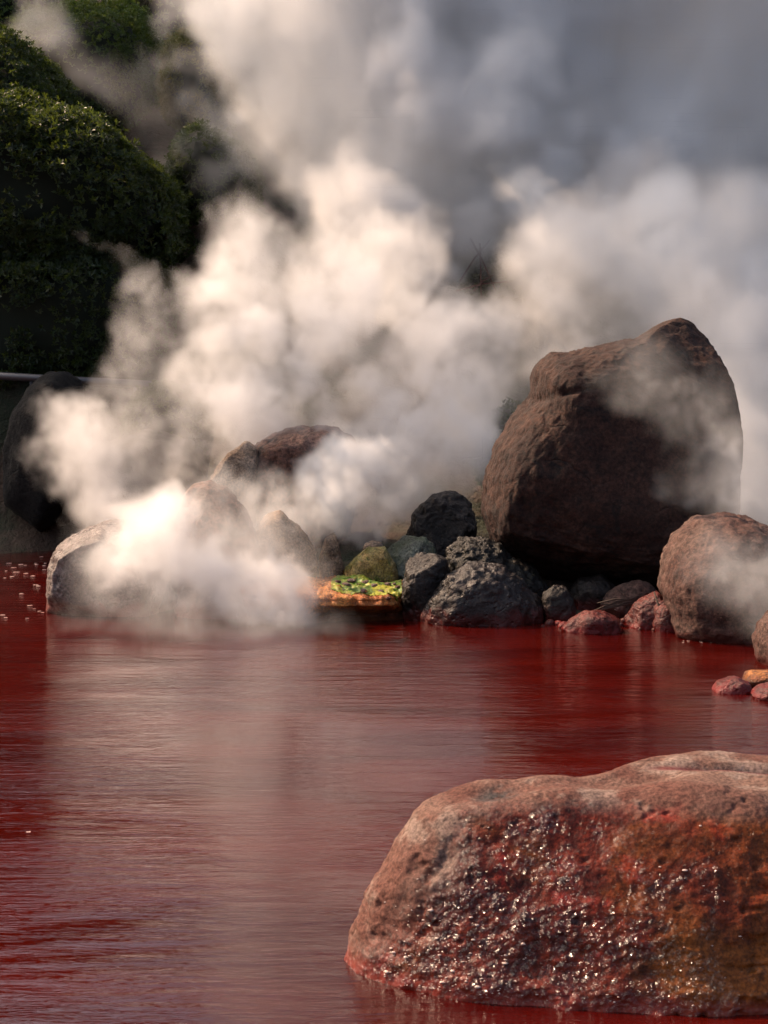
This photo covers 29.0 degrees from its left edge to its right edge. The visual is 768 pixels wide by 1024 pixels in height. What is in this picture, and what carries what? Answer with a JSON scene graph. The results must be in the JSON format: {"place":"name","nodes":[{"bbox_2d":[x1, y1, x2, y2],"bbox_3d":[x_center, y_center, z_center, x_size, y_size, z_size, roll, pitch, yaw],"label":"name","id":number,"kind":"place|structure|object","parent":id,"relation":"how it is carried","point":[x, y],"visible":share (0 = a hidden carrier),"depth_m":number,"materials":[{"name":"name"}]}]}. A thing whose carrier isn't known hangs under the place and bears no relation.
{"place":"outdoors","nodes":[
{"label":"outdoors","id":0,"kind":"place"},
{"bbox_2d":[0,0,767,614],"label":"ground","id":1,"kind":"structure","parent":0,"point":[634,132],"depth_m":27.18,"materials":[{"name":"soil"}]},
{"bbox_2d":[0,0,68,35],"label":"clipped shrub","id":2,"kind":"object","parent":1,"relation":"on","point":[9,7],"visible":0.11,"depth_m":30.87,"materials":[{"name":"green plant"}]},
{"bbox_2d":[0,22,87,107],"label":"clipped shrub","id":3,"kind":"object","parent":1,"relation":"on","point":[21,60],"visible":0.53,"depth_m":25.75,"materials":[{"name":"green plant"}]},
{"bbox_2d":[2,371,92,531],"bbox_3d":[-5.126,-0.927,22.698,1.313,2.440,1.819,0,5,0],"label":"boulder","id":4,"kind":"object","parent":1,"relation":"on","point":[48,443],"visible":0.88,"depth_m":22.00,"materials":[{"name":"stone"}]},
{"bbox_2d":[2,0,164,134],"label":"clipped shrub","id":5,"kind":"object","parent":1,"relation":"on","point":[98,54],"visible":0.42,"depth_m":28.55,"materials":[{"name":"green plant"}]},
{"bbox_2d":[0,81,204,276],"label":"clipped shrub","id":6,"kind":"object","parent":1,"relation":"on","point":[74,183],"visible":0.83,"depth_m":23.32,"materials":[{"name":"green plant"}]},
{"bbox_2d":[0,243,208,391],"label":"clipped shrub","id":7,"kind":"object","parent":1,"relation":"on","point":[76,321],"visible":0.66,"depth_m":23.21,"materials":[{"name":"green plant"}]},
{"bbox_2d":[0,372,214,397],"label":"metal pipe","id":8,"kind":"object","parent":1,"relation":"on","point":[30,378],"visible":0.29,"depth_m":22.76,"materials":[{"name":"grey metal"}]},
{"bbox_2d":[80,429,209,546],"bbox_3d":[-3.365,-0.228,21.613,2.106,1.979,2.547,0,5,0],"label":"boulder","id":9,"kind":"object","parent":1,"relation":"on","point":[149,477],"visible":0.58,"depth_m":20.51,"materials":[{"name":"stone"}]},
{"bbox_2d":[107,0,225,39],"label":"clipped shrub","id":10,"kind":"object","parent":1,"relation":"on","point":[169,16],"visible":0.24,"depth_m":31.49,"materials":[{"name":"green plant"}]},
{"bbox_2d":[118,376,215,456],"bbox_3d":[-3.223,-1.324,22.053,1.492,1.375,1.747,0,5,0],"label":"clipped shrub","id":11,"kind":"object","parent":1,"relation":"on","point":[175,410],"visible":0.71,"depth_m":21.54,"materials":[{"name":"green plant"}]},
{"bbox_2d":[154,22,241,137],"bbox_3d":[-3.491,-8.060,27.768,1.613,2.249,2.211,0,5,0],"label":"clipped shrub","id":12,"kind":"object","parent":1,"relation":"on","point":[196,78],"visible":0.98,"depth_m":27.14,"materials":[{"name":"green plant"}]},
{"bbox_2d":[174,574,251,618],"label":"rock","id":13,"kind":"object","parent":1,"relation":"on","point":[215,596],"visible":0.5,"depth_m":15.92,"materials":[{"name":"stone"}]},
{"bbox_2d":[168,480,259,593],"bbox_3d":[-1.888,0.303,16.635,1.055,1.336,0.723,0,5,0],"label":"rock","id":14,"kind":"object","parent":13,"relation":"on","point":[213,531],"visible":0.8,"depth_m":16.34,"materials":[{"name":"stone"}]},
{"bbox_2d":[164,118,265,221],"bbox_3d":[-3.046,-5.998,26.448,1.886,1.905,2.368,0,5,0],"label":"clipped shrub","id":15,"kind":"object","parent":1,"relation":"on","point":[217,172],"visible":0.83,"depth_m":25.73,"materials":[{"name":"green plant"}]},
{"bbox_2d":[210,441,257,527],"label":"rock","id":16,"kind":"object","parent":1,"relation":"on","point":[235,470],"visible":0.45,"depth_m":17.92,"materials":[{"name":"stone"}]},
{"bbox_2d":[255,510,318,580],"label":"rock","id":17,"kind":"object","parent":1,"relation":"on","point":[286,549],"visible":0.75,"depth_m":16.38,"materials":[{"name":"stone"}]},
{"bbox_2d":[254,425,361,548],"bbox_3d":[-1.037,-0.233,18.707,1.530,1.737,1.421,0,5,0],"label":"rock","id":18,"kind":"object","parent":1,"relation":"on","point":[307,478],"visible":0.64,"depth_m":18.11,"materials":[{"name":"stone"}]},
{"bbox_2d":[240,574,402,623],"bbox_3d":[-0.623,1.046,16.389,1.968,0.704,1.784,0,5,0],"label":"rock ledge","id":19,"kind":"object","parent":1,"relation":"on","point":[305,599],"visible":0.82,"depth_m":15.71,"materials":[{"name":"orange stone"}]},
{"bbox_2d":[347,578,355,582],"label":"pebble","id":20,"kind":"object","parent":19,"relation":"on","point":[351,580],"visible":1,"depth_m":16.20,"materials":[{"name":"grey stone"}]},
{"bbox_2d":[318,532,344,577],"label":"rock","id":21,"kind":"object","parent":1,"relation":"on","point":[330,562],"visible":0.79,"depth_m":16.89,"materials":[{"name":"stone"}]},
{"bbox_2d":[343,546,397,581],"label":"rock","id":22,"kind":"object","parent":1,"relation":"on","point":[377,564],"visible":0.4,"depth_m":16.67,"materials":[{"name":"stone"}]},
{"bbox_2d":[362,540,382,549],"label":"stone","id":23,"kind":"object","parent":22,"relation":"on","point":[372,543],"visible":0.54,"depth_m":16.83,"materials":[{"name":"grey stone"}]},
{"bbox_2d":[387,535,436,579],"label":"rock","id":24,"kind":"object","parent":1,"relation":"on","point":[402,550],"visible":0.26,"depth_m":17.06,"materials":[{"name":"stone"}]},
{"bbox_2d":[401,552,449,620],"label":"rock","id":25,"kind":"object","parent":1,"relation":"on","point":[424,574],"visible":0.57,"depth_m":15.71,"materials":[{"name":"stone"}]},
{"bbox_2d":[406,490,476,557],"bbox_3d":[0.692,0.277,18.207,0.902,1.089,0.914,0,5,0],"label":"rock","id":26,"kind":"object","parent":1,"relation":"on","point":[442,521],"visible":0.48,"depth_m":17.84,"materials":[{"name":"stone"}]},
{"bbox_2d":[420,561,543,626],"bbox_3d":[1.068,1.012,15.890,1.394,0.984,1.121,0,5,0],"label":"rock","id":27,"kind":"object","parent":1,"relation":"on","point":[475,593],"visible":0.62,"depth_m":15.44,"materials":[{"name":"grey stone"}]},
{"bbox_2d":[446,536,511,572],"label":"rock","id":28,"kind":"object","parent":27,"relation":"on","point":[461,551],"visible":0.45,"depth_m":16.25,"materials":[{"name":"black stone"}]},
{"bbox_2d":[455,238,508,300],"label":"bare branches","id":29,"kind":"object","parent":1,"relation":"on","point":[481,283],"visible":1,"depth_m":24.25,"materials":[{"name":"brown plant"}]},
{"bbox_2d":[428,132,553,246],"bbox_3d":[1.968,-5.787,27.920,2.305,2.487,3.236,0,5,0],"label":"clipped shrub","id":30,"kind":"object","parent":1,"relation":"on","point":[492,190],"visible":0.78,"depth_m":26.87,"materials":[{"name":"green plant"}]},
{"bbox_2d":[469,396,522,489],"bbox_3d":[1.597,-0.875,19.772,0.941,1.342,1.030,0,5,0],"label":"clipped shrub","id":31,"kind":"object","parent":1,"relation":"on","point":[493,427],"visible":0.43,"depth_m":19.56,"materials":[{"name":"green plant"}]},
{"bbox_2d":[447,228,555,301],"bbox_3d":[2.118,-3.397,26.108,2.420,3.173,3.247,0,5,0],"label":"clipped shrub","id":32,"kind":"object","parent":1,"relation":"on","point":[502,265],"visible":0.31,"depth_m":25.21,"materials":[{"name":"green plant"}]},
{"bbox_2d":[505,556,548,598],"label":"rock","id":33,"kind":"object","parent":1,"relation":"on","point":[528,573],"visible":0.27,"depth_m":16.24,"materials":[{"name":"black stone"}]},
{"bbox_2d":[542,585,575,621],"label":"rock","id":34,"kind":"object","parent":1,"relation":"on","point":[558,603],"visible":0.77,"depth_m":15.61,"materials":[{"name":"stone"}]},
{"bbox_2d":[570,574,614,610],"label":"rock","id":35,"kind":"object","parent":1,"relation":"on","point":[588,593],"visible":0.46,"depth_m":16.27,"materials":[{"name":"stone"}]},
{"bbox_2d":[481,318,743,591],"bbox_3d":[2.589,-0.602,16.907,2.954,3.218,1.922,0,5,0],"label":"boulder","id":36,"kind":"object","parent":1,"relation":"on","point":[616,463],"visible":0.81,"depth_m":16.16,"materials":[{"name":"red stone"}]},
{"bbox_2d":[600,580,656,617],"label":"rock","id":37,"kind":"object","parent":1,"relation":"on","point":[634,589],"visible":0.48,"depth_m":15.97,"materials":[{"name":"stone"}]},
{"bbox_2d":[657,511,767,643],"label":"boulder","id":38,"kind":"object","parent":1,"relation":"on","point":[712,583],"visible":0.78,"depth_m":14.38,"materials":[{"name":"stone"}]},
{"bbox_2d":[0,550,767,1023],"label":"water","id":39,"kind":"structure","parent":0,"point":[204,820],"depth_m":9.78,"materials":[{"name":"red liquid"}]},
{"bbox_2d":[46,519,178,616],"bbox_3d":[-2.983,0.787,16.685,1.502,1.381,1.501,0,5,0],"label":"boulder","id":40,"kind":"object","parent":39,"relation":"in","point":[114,568],"visible":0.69,"depth_m":15.99,"materials":[{"name":"stone"}]},
{"bbox_2d":[544,619,554,624],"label":"stone","id":41,"kind":"object","parent":39,"relation":"on","point":[549,622],"visible":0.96,"depth_m":15.48,"materials":[{"name":"stone"}]},
{"bbox_2d":[344,751,767,1016],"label":"boulder","id":42,"kind":"object","parent":39,"relation":"in","point":[640,886],"visible":0.99,"depth_m":6.16,"materials":[{"name":"stone"}]},
{"bbox_2d":[557,621,565,627],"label":"stone","id":43,"kind":"object","parent":39,"relation":"on","point":[560,624],"visible":0.57,"depth_m":15.28,"materials":[{"name":"stone"}]},
{"bbox_2d":[561,610,621,634],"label":"rock","id":44,"kind":"object","parent":39,"relation":"in","point":[592,622],"visible":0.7,"depth_m":14.93,"materials":[{"name":"red stone"}]},
{"bbox_2d":[624,591,662,629],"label":"rock","id":45,"kind":"object","parent":39,"relation":"in","point":[640,613],"visible":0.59,"depth_m":15.21,"materials":[{"name":"red stone"}]},
{"bbox_2d":[652,600,674,632],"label":"rock","id":46,"kind":"object","parent":39,"relation":"in","point":[661,620],"visible":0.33,"depth_m":15.01,"materials":[{"name":"red stone"}]},
{"bbox_2d":[712,676,751,694],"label":"flat stone","id":47,"kind":"object","parent":39,"relation":"on","point":[731,685],"visible":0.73,"depth_m":12.05,"materials":[{"name":"stone"}]},
{"bbox_2d":[742,669,767,686],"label":"flat stone","id":48,"kind":"object","parent":39,"relation":"on","point":[754,678],"visible":0.53,"depth_m":12.30,"materials":[{"name":"orange stone"}]},
{"bbox_2d":[751,610,767,664],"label":"rock","id":49,"kind":"object","parent":39,"relation":"in","point":[759,636],"visible":0.89,"depth_m":13.30,"materials":[{"name":"stone"}]},
{"bbox_2d":[751,682,767,700],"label":"flat stone","id":50,"kind":"object","parent":39,"relation":"on","point":[759,691],"visible":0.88,"depth_m":11.84,"materials":[{"name":"stone"}]},
{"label":"stone","id":51,"kind":"object","parent":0,"visible":0},
{"bbox_2d":[595,597,638,610],"bbox_3d":[2.479,0.972,15.641,0.554,0.154,0.018,0,5,0],"label":"driftwood","id":52,"kind":"object","parent":51,"relation":"on","point":[614,604],"visible":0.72,"depth_m":15.63,"materials":[{"name":"grey wood"}]}
]}

